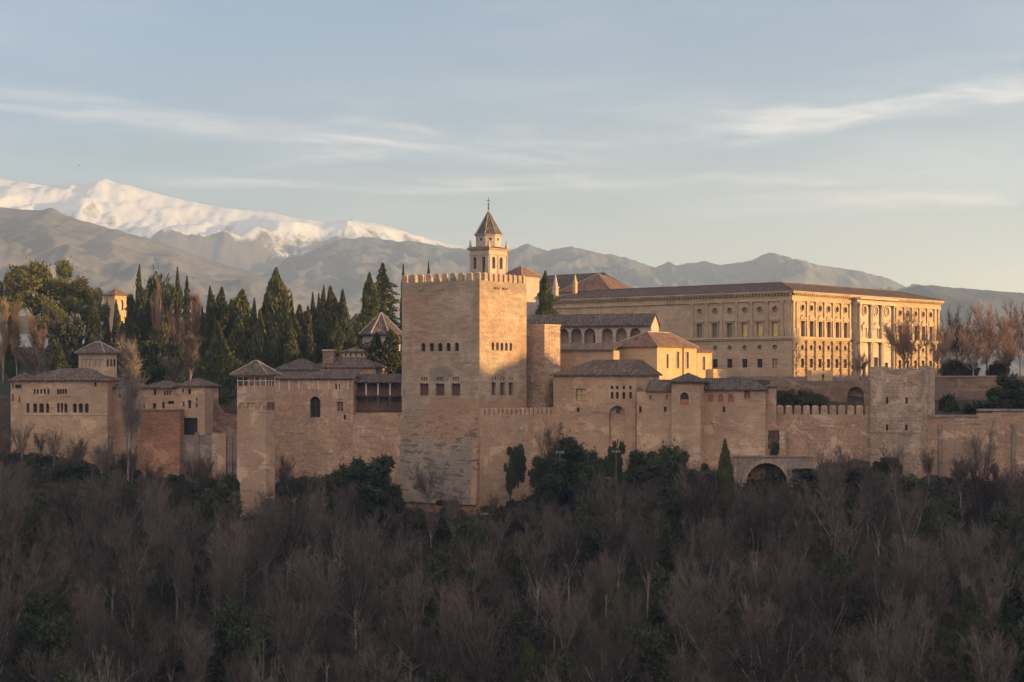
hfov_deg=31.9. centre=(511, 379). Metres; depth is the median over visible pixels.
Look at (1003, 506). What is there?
woodland tree
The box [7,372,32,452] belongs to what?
corner pavilion
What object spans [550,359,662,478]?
fortress hall
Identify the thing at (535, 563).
woodland tree
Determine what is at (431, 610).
cypress tree
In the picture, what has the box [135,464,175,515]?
woodland tree
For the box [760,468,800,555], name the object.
woodland tree
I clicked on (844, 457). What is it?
bare tree
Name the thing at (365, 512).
evergreen tree
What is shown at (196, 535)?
woodland tree
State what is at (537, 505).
evergreen shrub
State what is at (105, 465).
bare tree
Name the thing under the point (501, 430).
crenellated wall
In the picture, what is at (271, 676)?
woodland tree
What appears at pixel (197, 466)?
bare tree
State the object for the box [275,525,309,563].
evergreen tree
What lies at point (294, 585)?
woodland tree
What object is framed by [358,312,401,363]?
octagonal pavilion
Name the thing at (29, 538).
cypress tree
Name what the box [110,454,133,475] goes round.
bare tree
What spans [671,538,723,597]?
woodland tree
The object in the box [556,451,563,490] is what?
floodlight post
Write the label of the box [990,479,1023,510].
evergreen tree
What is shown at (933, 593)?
woodland tree
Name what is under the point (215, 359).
cypress tree
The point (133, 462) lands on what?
bare tree
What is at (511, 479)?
evergreen tree
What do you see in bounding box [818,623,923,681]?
woodland tree
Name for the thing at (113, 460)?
bare tree
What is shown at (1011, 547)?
woodland tree
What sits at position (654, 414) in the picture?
range
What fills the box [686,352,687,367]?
window
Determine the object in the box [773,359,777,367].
window
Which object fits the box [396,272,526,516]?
fortress tower
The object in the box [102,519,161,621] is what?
woodland tree
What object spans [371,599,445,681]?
woodland tree
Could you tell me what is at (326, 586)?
woodland tree
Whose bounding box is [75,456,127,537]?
woodland tree
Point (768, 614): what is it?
woodland tree
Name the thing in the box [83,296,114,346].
cypress tree
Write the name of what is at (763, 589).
woodland tree
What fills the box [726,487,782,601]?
woodland tree
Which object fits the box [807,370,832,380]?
stone block
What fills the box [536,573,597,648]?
woodland tree
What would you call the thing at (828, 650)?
woodland tree
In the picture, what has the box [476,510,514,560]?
woodland tree
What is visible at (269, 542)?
woodland tree
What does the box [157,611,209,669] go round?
cypress tree
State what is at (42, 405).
window
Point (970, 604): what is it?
cypress tree
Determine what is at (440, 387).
window
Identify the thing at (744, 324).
window
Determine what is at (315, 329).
cypress tree
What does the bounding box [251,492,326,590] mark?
woodland tree
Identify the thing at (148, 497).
woodland tree
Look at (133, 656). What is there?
woodland tree
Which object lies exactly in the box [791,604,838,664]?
woodland tree
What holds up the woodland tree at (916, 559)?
on the ground
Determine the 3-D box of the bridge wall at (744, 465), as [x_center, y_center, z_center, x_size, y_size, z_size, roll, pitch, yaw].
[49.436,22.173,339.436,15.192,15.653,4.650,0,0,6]
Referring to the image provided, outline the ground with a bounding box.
[0,347,1023,681]
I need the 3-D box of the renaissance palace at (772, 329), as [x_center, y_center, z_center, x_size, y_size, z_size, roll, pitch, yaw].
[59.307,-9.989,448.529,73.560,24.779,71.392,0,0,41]
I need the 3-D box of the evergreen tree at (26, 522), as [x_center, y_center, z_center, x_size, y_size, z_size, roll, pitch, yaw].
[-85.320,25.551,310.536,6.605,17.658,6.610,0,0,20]
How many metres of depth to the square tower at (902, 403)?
340.45 m
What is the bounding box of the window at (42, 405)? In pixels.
[40,404,43,412]
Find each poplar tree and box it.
[0,296,11,382]
[9,296,21,375]
[114,332,148,480]
[178,330,204,379]
[187,288,203,373]
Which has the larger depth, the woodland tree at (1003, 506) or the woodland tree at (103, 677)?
the woodland tree at (1003, 506)
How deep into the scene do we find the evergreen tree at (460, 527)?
314.63 m
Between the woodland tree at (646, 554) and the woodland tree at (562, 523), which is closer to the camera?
the woodland tree at (646, 554)
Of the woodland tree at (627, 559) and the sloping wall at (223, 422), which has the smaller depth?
the woodland tree at (627, 559)
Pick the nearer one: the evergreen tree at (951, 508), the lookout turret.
the evergreen tree at (951, 508)
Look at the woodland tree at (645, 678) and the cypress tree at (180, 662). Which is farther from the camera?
the cypress tree at (180, 662)
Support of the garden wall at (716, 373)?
on the ground
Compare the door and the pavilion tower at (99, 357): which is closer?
the door
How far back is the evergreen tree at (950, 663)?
255.17 m
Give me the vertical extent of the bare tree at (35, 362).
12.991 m
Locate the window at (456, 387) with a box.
[453,384,459,395]
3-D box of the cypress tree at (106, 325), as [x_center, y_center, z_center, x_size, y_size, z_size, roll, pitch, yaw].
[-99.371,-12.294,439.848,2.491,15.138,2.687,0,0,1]
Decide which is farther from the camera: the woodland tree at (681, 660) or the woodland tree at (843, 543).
the woodland tree at (843, 543)
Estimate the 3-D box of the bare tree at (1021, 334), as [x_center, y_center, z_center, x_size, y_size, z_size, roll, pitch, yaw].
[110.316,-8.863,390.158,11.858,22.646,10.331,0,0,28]
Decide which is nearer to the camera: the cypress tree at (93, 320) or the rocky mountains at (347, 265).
the cypress tree at (93, 320)
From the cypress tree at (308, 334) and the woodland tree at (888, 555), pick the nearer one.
the woodland tree at (888, 555)
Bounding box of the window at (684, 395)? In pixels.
[680,392,688,398]
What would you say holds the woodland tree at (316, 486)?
on the ground
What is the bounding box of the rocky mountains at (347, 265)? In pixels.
[262,237,918,311]
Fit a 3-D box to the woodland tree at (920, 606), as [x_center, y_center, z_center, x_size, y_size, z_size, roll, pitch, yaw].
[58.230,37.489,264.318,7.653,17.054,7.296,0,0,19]
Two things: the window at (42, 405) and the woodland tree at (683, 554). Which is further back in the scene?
the window at (42, 405)
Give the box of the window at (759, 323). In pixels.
[758,322,761,336]
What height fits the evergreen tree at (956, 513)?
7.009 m
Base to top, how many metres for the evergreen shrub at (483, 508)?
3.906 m
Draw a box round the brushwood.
[0,463,1023,681]
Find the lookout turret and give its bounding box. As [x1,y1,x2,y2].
[667,373,709,470]
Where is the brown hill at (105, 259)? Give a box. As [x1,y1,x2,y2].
[0,207,400,347]
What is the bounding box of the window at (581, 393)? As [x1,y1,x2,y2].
[577,389,585,400]
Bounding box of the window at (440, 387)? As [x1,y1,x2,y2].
[437,384,443,395]
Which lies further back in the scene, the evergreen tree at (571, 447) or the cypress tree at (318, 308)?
the cypress tree at (318, 308)
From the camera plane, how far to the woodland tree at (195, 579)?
301.61 m
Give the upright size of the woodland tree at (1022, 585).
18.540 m
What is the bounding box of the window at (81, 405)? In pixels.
[79,403,82,412]
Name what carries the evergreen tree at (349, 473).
on the ground
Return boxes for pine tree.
[0,268,14,323]
[3,256,73,374]
[29,297,67,370]
[44,256,90,323]
[59,275,105,334]
[95,286,111,336]
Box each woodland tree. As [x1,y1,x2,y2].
[0,453,30,510]
[0,477,38,554]
[0,477,42,543]
[0,544,37,633]
[0,548,26,606]
[0,574,36,672]
[0,607,17,668]
[1,528,52,587]
[4,457,33,496]
[5,541,79,599]
[11,454,38,494]
[11,641,76,681]
[26,499,111,614]
[49,530,123,630]
[52,520,104,590]
[60,507,97,573]
[65,576,116,659]
[71,572,103,649]
[72,640,144,681]
[73,629,100,675]
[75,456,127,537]
[80,506,147,618]
[81,589,121,669]
[90,467,161,530]
[95,605,165,681]
[97,632,174,681]
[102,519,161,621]
[105,460,128,503]
[112,558,154,642]
[129,637,166,681]
[131,483,175,531]
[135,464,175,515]
[138,472,170,570]
[139,506,180,604]
[139,601,198,681]
[144,501,204,619]
[147,493,188,582]
[156,499,233,613]
[161,499,215,535]
[162,471,198,514]
[166,540,197,615]
[176,615,214,675]
[177,521,202,577]
[178,605,221,681]
[194,546,231,623]
[200,510,253,599]
[210,489,242,558]
[211,503,279,602]
[221,651,279,681]
[225,629,270,681]
[227,501,256,586]
[238,634,288,681]
[241,499,261,557]
[249,488,288,603]
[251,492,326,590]
[255,483,278,516]
[257,575,326,674]
[265,577,328,681]
[272,486,307,575]
[281,523,365,635]
[282,564,325,649]
[282,637,324,681]
[289,536,324,605]
[298,466,323,522]
[300,504,362,581]
[302,486,330,555]
[309,479,356,601]
[314,615,341,681]
[328,474,360,518]
[330,639,370,681]
[333,586,378,644]
[336,505,413,615]
[337,529,382,655]
[342,610,421,662]
[343,508,399,581]
[349,640,413,681]
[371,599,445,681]
[379,669,427,681]
[382,501,423,545]
[387,531,425,570]
[397,549,437,667]
[410,606,486,681]
[423,505,439,551]
[424,589,523,681]
[429,573,471,669]
[438,489,461,535]
[448,521,493,579]
[448,566,480,647]
[454,589,499,680]
[460,563,558,640]
[461,536,504,580]
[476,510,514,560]
[506,501,522,534]
[510,514,562,624]
[513,496,569,534]
[518,572,584,651]
[535,553,571,620]
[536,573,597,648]
[536,646,577,681]
[540,491,559,509]
[541,506,559,541]
[542,498,579,593]
[543,508,596,606]
[571,538,619,651]
[584,635,613,679]
[586,470,654,520]
[586,476,654,590]
[589,543,620,616]
[606,497,642,578]
[622,497,668,619]
[636,666,655,681]
[657,559,711,668]
[662,638,710,681]
[665,571,770,680]
[666,547,759,632]
[668,453,717,562]
[669,538,698,573]
[671,460,726,574]
[671,523,735,623]
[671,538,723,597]
[676,501,757,590]
[702,498,721,540]
[705,547,728,589]
[706,597,832,681]
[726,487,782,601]
[727,558,779,671]
[733,583,783,681]
[735,474,778,577]
[740,540,776,612]
[751,634,856,681]
[755,519,814,639]
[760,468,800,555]
[760,538,821,591]
[788,466,872,551]
[788,517,820,572]
[788,604,815,674]
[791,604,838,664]
[795,549,873,669]
[808,432,850,551]
[810,660,841,681]
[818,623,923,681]
[825,507,868,557]
[842,613,884,681]
[848,649,888,681]
[854,462,888,504]
[856,533,882,606]
[856,549,897,649]
[859,462,884,547]
[859,476,899,565]
[859,542,919,663]
[862,467,902,507]
[865,636,967,681]
[866,605,937,681]
[867,618,902,678]
[874,522,908,618]
[877,521,940,636]
[881,578,933,667]
[886,661,934,681]
[887,467,931,563]
[889,482,920,519]
[890,523,936,604]
[908,547,958,655]
[910,531,978,609]
[922,493,950,539]
[929,517,993,589]
[939,556,1020,636]
[941,508,997,601]
[946,449,967,506]
[954,624,1017,669]
[955,613,1017,681]
[956,445,1010,539]
[970,547,1015,603]
[975,487,1023,520]
[982,641,1023,681]
[988,494,1023,533]
[989,468,1010,510]
[992,524,1023,596]
[1000,465,1023,517]
[1012,470,1023,507]
[1016,566,1023,603]
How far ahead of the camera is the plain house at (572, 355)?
364.36 m
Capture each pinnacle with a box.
[552,275,558,297]
[572,274,577,293]
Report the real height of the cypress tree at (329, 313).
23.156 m
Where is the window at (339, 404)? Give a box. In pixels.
[337,402,342,411]
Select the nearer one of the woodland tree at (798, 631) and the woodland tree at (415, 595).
the woodland tree at (798, 631)
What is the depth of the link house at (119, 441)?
354.35 m
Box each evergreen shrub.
[28,452,42,463]
[150,364,165,378]
[163,471,186,491]
[197,475,218,490]
[216,473,240,512]
[398,508,421,532]
[416,509,432,528]
[433,513,470,537]
[435,497,462,515]
[476,505,491,520]
[496,523,507,536]
[506,499,514,509]
[522,502,544,520]
[553,491,571,505]
[701,462,710,470]
[770,442,779,454]
[844,469,858,490]
[870,455,900,477]
[888,463,903,475]
[938,392,960,411]
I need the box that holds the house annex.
[697,348,714,377]
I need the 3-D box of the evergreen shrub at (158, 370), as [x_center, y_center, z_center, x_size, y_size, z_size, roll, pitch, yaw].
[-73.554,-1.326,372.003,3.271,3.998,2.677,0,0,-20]
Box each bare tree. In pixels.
[0,427,13,460]
[0,429,11,472]
[7,420,34,456]
[16,340,56,375]
[20,307,60,373]
[32,428,47,463]
[45,428,65,462]
[57,445,87,467]
[69,434,89,461]
[69,437,87,461]
[89,435,114,472]
[95,448,113,483]
[109,448,135,469]
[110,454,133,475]
[123,439,140,483]
[141,461,171,483]
[150,279,164,342]
[158,303,190,343]
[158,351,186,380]
[182,452,214,491]
[193,454,213,497]
[215,467,234,484]
[274,472,312,512]
[275,467,289,485]
[276,451,296,490]
[403,459,460,518]
[437,488,463,514]
[486,493,500,520]
[535,415,569,457]
[823,457,853,469]
[830,447,872,468]
[840,351,871,379]
[849,463,868,491]
[879,443,909,476]
[881,305,933,366]
[918,446,936,486]
[925,321,959,375]
[935,301,996,360]
[953,328,1002,375]
[957,460,973,477]
[959,293,1021,375]
[960,417,1000,478]
[984,327,1018,375]
[988,459,999,478]
[993,293,1023,375]
[1003,463,1022,480]
[1012,463,1023,479]
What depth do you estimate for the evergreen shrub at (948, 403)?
361.19 m
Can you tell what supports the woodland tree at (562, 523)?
on the ground
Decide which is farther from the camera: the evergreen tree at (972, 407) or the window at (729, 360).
the window at (729, 360)
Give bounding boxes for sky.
[0,0,1023,292]
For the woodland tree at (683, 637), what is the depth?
268.92 m
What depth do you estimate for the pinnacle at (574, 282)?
453.74 m
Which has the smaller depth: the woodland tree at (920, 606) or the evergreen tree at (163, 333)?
the woodland tree at (920, 606)
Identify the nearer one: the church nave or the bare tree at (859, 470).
the bare tree at (859, 470)
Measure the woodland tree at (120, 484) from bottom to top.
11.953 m
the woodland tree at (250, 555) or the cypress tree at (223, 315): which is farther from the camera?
the cypress tree at (223, 315)
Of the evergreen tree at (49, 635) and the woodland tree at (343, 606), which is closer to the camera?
the evergreen tree at (49, 635)
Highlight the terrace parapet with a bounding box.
[727,376,869,380]
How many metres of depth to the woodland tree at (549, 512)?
316.92 m
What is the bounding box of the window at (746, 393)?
[744,391,749,397]
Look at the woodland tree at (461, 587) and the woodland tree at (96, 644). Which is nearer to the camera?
the woodland tree at (96, 644)
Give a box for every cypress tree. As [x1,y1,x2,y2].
[4,304,20,378]
[15,509,53,577]
[50,342,70,370]
[78,330,87,347]
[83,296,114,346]
[103,300,111,345]
[111,299,120,345]
[111,321,136,368]
[123,307,134,336]
[135,263,141,300]
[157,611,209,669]
[173,266,183,337]
[178,275,192,355]
[191,320,245,402]
[196,307,207,375]
[198,286,215,371]
[214,286,232,370]
[225,289,268,379]
[226,299,234,370]
[241,267,291,377]
[248,309,267,364]
[251,298,256,347]
[258,292,267,377]
[280,304,317,358]
[281,316,299,364]
[283,314,303,363]
[289,293,293,317]
[300,305,317,363]
[303,311,318,353]
[310,292,319,361]
[315,293,320,354]
[316,285,340,363]
[317,284,325,362]
[328,316,345,356]
[329,288,361,353]
[344,321,357,348]
[353,272,380,345]
[353,333,394,373]
[368,329,401,373]
[374,262,401,341]
[400,264,403,346]
[419,579,454,639]
[509,637,537,681]
[533,271,560,314]
[712,438,747,518]
[938,585,997,660]
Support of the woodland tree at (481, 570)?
on the ground
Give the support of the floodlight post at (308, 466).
on the ground
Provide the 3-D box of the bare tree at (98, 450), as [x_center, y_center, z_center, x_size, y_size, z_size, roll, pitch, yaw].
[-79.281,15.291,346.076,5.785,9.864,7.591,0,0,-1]
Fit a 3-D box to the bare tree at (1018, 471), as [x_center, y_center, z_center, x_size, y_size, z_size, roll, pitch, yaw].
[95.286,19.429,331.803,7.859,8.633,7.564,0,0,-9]
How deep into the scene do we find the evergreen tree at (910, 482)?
323.61 m
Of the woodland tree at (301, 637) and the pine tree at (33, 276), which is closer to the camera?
the woodland tree at (301, 637)
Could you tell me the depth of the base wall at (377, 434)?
351.13 m
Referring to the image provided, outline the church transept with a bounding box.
[559,273,631,295]
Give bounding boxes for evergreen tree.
[0,476,34,559]
[9,582,59,665]
[19,611,72,681]
[44,302,83,367]
[50,459,90,487]
[53,666,106,681]
[86,326,98,344]
[113,333,131,376]
[124,284,152,345]
[135,333,160,383]
[144,256,179,357]
[150,322,172,380]
[160,339,186,382]
[189,533,221,596]
[198,487,242,543]
[200,593,252,681]
[216,619,277,681]
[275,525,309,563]
[293,471,327,514]
[324,458,362,507]
[342,493,376,522]
[347,449,405,518]
[372,510,403,524]
[398,547,443,623]
[426,664,466,681]
[448,512,488,584]
[456,569,496,635]
[486,593,541,681]
[503,456,517,498]
[506,444,526,487]
[507,530,546,606]
[527,454,568,504]
[531,646,575,681]
[543,430,586,497]
[544,515,582,575]
[570,529,612,584]
[576,444,607,495]
[602,432,625,490]
[619,445,662,493]
[619,622,675,681]
[635,499,682,577]
[647,435,689,505]
[647,558,694,655]
[656,475,701,547]
[682,468,720,496]
[776,389,796,408]
[788,467,880,484]
[794,386,822,409]
[808,469,859,533]
[811,392,828,409]
[818,539,858,600]
[822,566,867,635]
[878,475,925,503]
[909,494,957,522]
[918,645,957,681]
[923,494,954,544]
[926,506,961,579]
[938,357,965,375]
[950,499,983,536]
[952,622,1004,681]
[960,397,995,414]
[961,362,981,375]
[978,494,1023,587]
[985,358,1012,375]
[985,385,1014,411]
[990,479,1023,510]
[995,367,1023,411]
[996,615,1023,662]
[1000,548,1023,638]
[1010,609,1023,681]
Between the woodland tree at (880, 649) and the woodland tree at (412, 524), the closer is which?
the woodland tree at (880, 649)
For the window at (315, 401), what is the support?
in the fortress range at (315, 412)
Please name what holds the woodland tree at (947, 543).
on the ground
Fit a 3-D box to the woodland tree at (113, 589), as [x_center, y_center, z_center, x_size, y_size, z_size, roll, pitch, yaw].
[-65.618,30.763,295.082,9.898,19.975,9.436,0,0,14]
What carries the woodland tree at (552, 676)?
on the ground
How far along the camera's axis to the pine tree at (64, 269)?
413.32 m
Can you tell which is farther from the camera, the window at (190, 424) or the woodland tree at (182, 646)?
the window at (190, 424)
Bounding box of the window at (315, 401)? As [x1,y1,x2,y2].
[311,397,319,416]
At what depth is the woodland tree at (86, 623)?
275.64 m
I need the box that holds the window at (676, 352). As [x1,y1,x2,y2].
[676,352,677,367]
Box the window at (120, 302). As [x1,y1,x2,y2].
[119,300,122,309]
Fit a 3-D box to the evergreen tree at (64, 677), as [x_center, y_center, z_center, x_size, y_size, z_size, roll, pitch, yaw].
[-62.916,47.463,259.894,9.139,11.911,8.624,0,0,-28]
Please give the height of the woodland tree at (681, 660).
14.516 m
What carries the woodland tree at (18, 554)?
on the ground
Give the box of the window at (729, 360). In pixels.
[728,359,731,367]
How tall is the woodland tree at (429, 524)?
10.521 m
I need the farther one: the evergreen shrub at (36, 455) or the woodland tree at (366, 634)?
the evergreen shrub at (36, 455)
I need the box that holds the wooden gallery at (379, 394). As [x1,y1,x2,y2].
[355,374,401,414]
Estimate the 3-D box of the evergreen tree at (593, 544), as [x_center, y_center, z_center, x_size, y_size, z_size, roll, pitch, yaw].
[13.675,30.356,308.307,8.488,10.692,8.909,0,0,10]
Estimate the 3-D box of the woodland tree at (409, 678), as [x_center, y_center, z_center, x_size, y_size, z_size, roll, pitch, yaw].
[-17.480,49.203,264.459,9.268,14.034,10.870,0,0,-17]
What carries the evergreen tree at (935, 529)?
on the ground
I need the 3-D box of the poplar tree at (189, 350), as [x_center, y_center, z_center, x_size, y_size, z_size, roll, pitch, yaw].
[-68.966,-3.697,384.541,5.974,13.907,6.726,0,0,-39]
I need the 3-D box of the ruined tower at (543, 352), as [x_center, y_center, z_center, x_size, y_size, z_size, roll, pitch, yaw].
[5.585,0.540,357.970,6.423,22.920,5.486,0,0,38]
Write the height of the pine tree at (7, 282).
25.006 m
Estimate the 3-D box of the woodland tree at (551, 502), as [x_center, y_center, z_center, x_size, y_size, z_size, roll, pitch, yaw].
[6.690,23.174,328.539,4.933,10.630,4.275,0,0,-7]
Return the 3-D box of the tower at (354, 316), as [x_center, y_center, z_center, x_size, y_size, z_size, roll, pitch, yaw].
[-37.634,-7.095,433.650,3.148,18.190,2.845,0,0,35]
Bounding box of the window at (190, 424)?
[184,418,197,434]
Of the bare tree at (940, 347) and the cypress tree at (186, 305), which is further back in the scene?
the cypress tree at (186, 305)
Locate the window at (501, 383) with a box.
[500,382,502,394]
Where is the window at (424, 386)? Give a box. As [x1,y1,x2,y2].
[421,383,428,395]
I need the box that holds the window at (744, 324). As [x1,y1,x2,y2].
[743,323,746,336]
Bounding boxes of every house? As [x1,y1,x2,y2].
[112,383,147,469]
[140,380,178,408]
[173,378,221,434]
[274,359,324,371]
[318,357,386,373]
[339,347,367,356]
[527,313,660,350]
[560,343,621,370]
[615,331,699,379]
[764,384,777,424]
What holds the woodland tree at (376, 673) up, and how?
on the ground
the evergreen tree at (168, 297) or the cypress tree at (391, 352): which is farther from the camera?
the evergreen tree at (168, 297)
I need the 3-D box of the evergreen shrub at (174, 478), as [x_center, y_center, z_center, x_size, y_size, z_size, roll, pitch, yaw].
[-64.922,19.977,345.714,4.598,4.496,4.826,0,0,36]
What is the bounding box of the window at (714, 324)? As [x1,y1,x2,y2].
[713,323,716,337]
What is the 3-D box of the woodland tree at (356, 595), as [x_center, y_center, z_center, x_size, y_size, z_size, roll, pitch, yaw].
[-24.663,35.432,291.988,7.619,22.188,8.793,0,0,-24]
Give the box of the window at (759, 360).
[758,359,761,367]
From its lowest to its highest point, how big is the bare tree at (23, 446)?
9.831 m
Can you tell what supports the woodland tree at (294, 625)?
on the ground
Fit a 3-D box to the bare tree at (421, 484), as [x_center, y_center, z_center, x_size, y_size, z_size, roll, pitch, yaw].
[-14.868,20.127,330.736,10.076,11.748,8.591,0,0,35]
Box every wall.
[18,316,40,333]
[140,409,184,477]
[183,432,236,489]
[213,399,236,434]
[353,415,399,497]
[478,407,552,508]
[707,369,726,377]
[733,455,813,487]
[766,425,785,454]
[770,381,869,404]
[776,405,869,469]
[927,409,1023,480]
[935,376,1023,399]
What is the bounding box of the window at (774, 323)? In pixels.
[773,322,776,336]
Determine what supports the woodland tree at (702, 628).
on the ground
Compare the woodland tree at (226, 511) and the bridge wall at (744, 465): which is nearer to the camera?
the woodland tree at (226, 511)
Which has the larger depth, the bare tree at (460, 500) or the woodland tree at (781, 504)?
the bare tree at (460, 500)
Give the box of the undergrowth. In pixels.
[0,449,1023,681]
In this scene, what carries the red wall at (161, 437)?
on the ground
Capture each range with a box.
[273,369,361,482]
[637,380,671,456]
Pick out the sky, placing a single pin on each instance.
(885, 138)
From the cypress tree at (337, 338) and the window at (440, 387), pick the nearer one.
the window at (440, 387)
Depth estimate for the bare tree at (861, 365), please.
383.81 m
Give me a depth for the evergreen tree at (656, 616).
278.40 m
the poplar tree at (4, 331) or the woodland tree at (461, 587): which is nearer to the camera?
the woodland tree at (461, 587)
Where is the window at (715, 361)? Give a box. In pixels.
[713,359,717,367]
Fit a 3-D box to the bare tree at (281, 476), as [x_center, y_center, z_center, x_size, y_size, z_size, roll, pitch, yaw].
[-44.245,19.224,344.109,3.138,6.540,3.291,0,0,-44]
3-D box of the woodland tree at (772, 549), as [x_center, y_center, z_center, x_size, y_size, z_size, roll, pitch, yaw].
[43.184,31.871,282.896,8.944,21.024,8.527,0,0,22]
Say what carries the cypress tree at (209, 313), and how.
on the ground
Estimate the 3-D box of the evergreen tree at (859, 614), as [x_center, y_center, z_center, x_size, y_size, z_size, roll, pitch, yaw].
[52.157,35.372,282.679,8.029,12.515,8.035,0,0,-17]
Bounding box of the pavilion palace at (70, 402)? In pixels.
[18,368,121,466]
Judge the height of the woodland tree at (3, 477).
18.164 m
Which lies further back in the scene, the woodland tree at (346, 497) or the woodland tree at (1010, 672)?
the woodland tree at (346, 497)
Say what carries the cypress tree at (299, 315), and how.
on the ground
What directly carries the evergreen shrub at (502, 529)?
on the ground
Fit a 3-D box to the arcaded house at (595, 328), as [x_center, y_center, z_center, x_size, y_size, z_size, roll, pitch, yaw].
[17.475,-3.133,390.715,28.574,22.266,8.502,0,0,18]
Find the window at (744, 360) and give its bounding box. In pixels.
[743,359,746,367]
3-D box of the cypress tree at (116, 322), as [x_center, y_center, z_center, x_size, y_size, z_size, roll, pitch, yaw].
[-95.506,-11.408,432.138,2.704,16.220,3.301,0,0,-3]
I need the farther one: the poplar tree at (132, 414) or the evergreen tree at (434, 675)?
the poplar tree at (132, 414)
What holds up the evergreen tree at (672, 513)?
on the ground
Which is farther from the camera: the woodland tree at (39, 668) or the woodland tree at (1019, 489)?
the woodland tree at (1019, 489)
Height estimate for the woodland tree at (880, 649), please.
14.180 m
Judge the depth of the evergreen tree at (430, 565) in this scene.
302.79 m
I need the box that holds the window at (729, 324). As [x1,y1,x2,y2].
[728,323,731,336]
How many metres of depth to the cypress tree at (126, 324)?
417.33 m
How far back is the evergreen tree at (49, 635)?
267.22 m
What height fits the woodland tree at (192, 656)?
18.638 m
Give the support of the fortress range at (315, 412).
on the ground
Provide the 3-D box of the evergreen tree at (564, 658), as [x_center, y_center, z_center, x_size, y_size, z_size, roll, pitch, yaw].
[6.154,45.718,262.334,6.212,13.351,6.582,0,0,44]
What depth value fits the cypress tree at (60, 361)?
383.31 m
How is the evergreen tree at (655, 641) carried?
on the ground
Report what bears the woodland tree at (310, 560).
on the ground
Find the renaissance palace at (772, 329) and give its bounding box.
[549,282,944,375]
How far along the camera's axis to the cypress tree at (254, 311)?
411.69 m
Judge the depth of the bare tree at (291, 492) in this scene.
330.36 m
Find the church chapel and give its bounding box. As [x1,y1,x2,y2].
[507,265,541,318]
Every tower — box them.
[74,341,120,377]
[102,289,127,343]
[230,360,281,516]
[351,313,360,345]
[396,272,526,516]
[466,197,509,277]
[527,324,560,408]
[870,366,934,478]
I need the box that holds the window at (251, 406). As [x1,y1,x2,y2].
[248,403,254,409]
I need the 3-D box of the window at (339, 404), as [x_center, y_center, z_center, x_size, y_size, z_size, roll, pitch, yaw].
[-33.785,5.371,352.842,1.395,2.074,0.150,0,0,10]
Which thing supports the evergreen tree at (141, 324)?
on the ground
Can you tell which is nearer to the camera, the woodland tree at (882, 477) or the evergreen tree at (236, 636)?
the evergreen tree at (236, 636)
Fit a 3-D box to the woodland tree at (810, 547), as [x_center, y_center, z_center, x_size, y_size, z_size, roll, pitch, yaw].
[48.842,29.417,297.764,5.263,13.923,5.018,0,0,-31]
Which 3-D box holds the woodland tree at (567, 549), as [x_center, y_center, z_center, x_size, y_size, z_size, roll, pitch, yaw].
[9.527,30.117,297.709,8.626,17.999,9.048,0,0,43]
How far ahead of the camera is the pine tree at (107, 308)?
415.67 m
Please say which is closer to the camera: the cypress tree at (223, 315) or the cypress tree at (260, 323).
the cypress tree at (260, 323)
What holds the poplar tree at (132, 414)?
on the ground
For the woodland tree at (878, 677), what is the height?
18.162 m
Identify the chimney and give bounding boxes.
[322,349,336,362]
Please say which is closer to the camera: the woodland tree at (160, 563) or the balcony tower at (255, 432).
the woodland tree at (160, 563)
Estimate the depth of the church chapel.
459.60 m
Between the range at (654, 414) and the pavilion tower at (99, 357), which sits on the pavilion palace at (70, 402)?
the pavilion tower at (99, 357)
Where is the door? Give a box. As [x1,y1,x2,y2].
[768,431,778,448]
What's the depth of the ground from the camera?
305.16 m
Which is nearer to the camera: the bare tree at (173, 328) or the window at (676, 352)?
the window at (676, 352)
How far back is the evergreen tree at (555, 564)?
309.46 m
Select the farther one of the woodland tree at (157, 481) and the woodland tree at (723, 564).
the woodland tree at (157, 481)
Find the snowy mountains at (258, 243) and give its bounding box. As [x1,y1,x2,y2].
[0,179,465,275]
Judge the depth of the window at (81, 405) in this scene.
353.58 m
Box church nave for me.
[539,272,623,311]
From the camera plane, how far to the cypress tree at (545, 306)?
401.09 m
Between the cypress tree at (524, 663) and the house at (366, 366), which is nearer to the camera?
the cypress tree at (524, 663)
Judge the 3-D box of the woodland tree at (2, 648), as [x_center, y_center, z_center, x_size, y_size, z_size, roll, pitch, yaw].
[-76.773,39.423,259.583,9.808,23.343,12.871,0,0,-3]
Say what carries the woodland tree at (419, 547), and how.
on the ground
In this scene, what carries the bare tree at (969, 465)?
on the ground
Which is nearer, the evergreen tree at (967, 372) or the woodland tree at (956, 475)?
the woodland tree at (956, 475)
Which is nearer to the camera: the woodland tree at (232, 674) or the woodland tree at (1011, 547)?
the woodland tree at (232, 674)
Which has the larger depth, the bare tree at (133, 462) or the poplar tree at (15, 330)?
the poplar tree at (15, 330)
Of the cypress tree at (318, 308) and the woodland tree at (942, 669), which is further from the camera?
the cypress tree at (318, 308)
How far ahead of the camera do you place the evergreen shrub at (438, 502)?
340.94 m
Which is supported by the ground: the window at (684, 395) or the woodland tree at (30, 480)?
the woodland tree at (30, 480)
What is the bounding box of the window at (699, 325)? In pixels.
[698,324,701,337]
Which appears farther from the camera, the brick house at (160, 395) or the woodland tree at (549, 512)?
the brick house at (160, 395)
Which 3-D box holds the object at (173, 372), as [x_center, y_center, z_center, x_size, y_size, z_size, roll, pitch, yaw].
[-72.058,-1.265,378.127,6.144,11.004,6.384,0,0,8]
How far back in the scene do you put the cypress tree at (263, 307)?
404.76 m
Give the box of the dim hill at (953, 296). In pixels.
[898,285,1023,375]
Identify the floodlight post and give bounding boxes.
[305,465,312,494]
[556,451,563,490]
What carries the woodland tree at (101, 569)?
on the ground
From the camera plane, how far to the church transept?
465.39 m
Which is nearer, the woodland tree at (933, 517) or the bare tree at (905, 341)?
the woodland tree at (933, 517)

